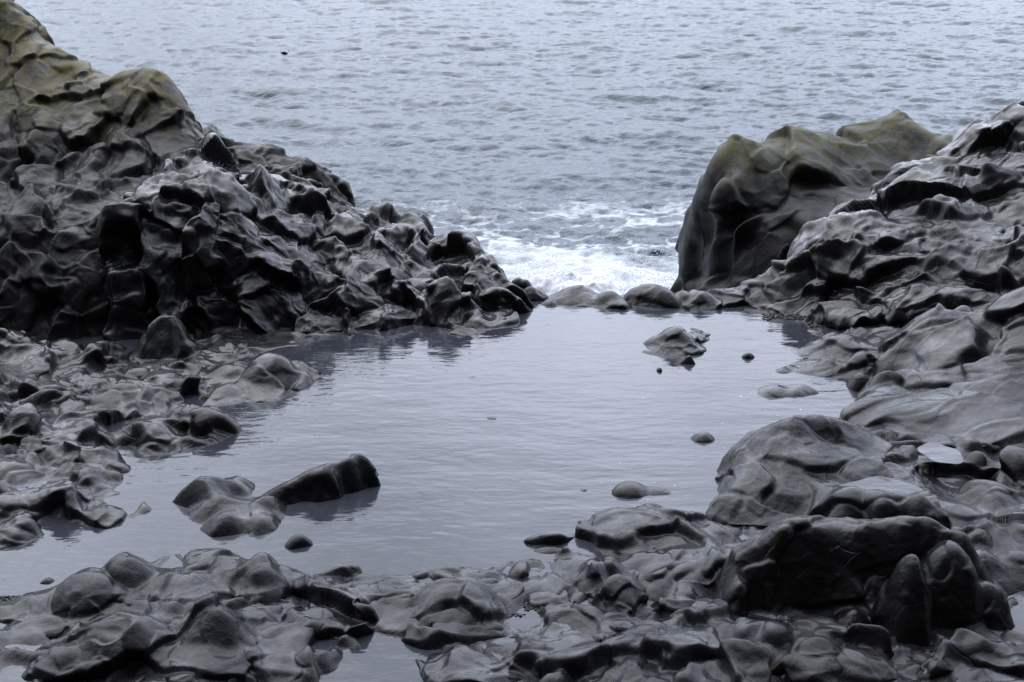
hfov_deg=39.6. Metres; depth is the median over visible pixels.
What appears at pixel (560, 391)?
pool water
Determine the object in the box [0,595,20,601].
pebbles
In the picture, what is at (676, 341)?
rock
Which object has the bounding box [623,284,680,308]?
boulder
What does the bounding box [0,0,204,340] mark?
rock cliff
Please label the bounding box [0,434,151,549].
rock ledge
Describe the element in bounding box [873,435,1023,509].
rock block
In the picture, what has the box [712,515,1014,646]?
boulder
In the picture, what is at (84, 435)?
rock ledge
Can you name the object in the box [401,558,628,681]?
rock ledge
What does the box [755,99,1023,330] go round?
rock slope
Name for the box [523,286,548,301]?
boulder
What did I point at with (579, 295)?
boulder
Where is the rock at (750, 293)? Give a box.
[689,279,773,309]
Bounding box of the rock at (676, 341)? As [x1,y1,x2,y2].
[642,326,710,356]
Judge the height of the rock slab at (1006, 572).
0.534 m
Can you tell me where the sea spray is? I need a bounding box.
[481,230,678,295]
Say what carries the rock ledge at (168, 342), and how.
in the pool water
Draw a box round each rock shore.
[775,323,900,378]
[839,354,1023,455]
[846,286,1023,391]
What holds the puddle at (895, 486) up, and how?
on the rock block
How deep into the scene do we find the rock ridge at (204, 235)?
17.38 m
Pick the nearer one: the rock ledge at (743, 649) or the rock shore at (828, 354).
the rock ledge at (743, 649)
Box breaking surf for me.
[511,271,670,296]
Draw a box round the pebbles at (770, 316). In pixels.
[762,313,828,327]
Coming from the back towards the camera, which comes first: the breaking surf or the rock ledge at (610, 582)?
the breaking surf
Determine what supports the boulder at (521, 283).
on the bedrock
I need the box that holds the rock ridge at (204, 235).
[96,132,533,340]
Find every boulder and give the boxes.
[172,476,286,537]
[261,453,380,504]
[512,277,531,288]
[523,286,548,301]
[540,285,632,309]
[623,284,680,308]
[675,290,722,310]
[705,414,952,528]
[712,515,1014,646]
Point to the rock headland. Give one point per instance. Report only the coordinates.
(753, 208)
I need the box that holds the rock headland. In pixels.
[670,109,953,292]
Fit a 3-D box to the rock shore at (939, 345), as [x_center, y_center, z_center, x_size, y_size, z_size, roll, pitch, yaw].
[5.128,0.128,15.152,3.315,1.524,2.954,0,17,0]
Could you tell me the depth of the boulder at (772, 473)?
12.21 m
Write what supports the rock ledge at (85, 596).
in the pool water
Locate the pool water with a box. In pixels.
[0,301,1023,681]
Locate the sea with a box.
[15,0,1023,287]
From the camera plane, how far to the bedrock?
10.22 m
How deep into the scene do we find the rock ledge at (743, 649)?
9.63 m
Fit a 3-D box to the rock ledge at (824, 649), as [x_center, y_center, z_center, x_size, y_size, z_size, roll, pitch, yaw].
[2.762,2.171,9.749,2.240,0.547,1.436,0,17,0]
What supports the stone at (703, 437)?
on the bedrock
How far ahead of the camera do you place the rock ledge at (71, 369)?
15.67 m
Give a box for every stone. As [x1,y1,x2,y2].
[40,577,54,583]
[285,534,312,549]
[533,545,561,553]
[612,481,671,498]
[679,355,694,364]
[690,432,714,442]
[741,352,754,358]
[757,384,818,397]
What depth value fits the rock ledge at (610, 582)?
11.10 m
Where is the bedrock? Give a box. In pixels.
[0,326,1023,681]
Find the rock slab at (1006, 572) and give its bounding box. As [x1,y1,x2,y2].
[922,488,1023,597]
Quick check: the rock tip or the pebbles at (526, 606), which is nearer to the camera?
the pebbles at (526, 606)
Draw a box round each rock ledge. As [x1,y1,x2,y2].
[0,328,127,404]
[0,369,241,473]
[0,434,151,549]
[0,548,305,626]
[21,593,361,681]
[122,315,341,406]
[281,565,510,639]
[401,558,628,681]
[508,503,739,618]
[595,597,800,681]
[770,616,1023,681]
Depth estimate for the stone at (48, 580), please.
10.86 m
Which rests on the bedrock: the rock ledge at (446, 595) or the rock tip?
the rock tip
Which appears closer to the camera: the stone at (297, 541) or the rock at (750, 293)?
the stone at (297, 541)
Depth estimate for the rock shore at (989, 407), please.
13.78 m
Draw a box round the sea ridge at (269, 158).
[202,124,355,206]
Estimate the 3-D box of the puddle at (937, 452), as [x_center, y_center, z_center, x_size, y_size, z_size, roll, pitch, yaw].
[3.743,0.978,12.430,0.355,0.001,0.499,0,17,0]
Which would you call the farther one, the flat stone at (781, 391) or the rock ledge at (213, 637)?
the flat stone at (781, 391)
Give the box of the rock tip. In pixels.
[406,276,547,336]
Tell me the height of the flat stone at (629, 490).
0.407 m
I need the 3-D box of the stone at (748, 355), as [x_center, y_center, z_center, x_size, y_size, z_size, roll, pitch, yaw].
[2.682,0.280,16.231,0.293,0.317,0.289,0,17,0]
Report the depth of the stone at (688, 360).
15.95 m
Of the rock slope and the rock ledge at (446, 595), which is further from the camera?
the rock slope
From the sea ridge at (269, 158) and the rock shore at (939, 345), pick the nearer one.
the rock shore at (939, 345)
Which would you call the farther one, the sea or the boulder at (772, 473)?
the sea
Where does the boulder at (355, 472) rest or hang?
on the bedrock
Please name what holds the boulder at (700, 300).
on the bedrock
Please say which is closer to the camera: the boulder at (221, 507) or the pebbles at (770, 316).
the boulder at (221, 507)
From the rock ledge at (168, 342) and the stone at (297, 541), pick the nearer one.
the stone at (297, 541)
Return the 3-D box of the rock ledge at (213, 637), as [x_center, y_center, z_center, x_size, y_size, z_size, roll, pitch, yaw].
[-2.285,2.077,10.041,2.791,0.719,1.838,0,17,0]
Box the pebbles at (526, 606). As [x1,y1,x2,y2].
[510,600,576,616]
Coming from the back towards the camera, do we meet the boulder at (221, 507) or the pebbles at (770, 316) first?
the pebbles at (770, 316)
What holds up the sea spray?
on the sea
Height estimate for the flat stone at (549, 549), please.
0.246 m
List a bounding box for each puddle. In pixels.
[842,476,921,494]
[918,442,962,463]

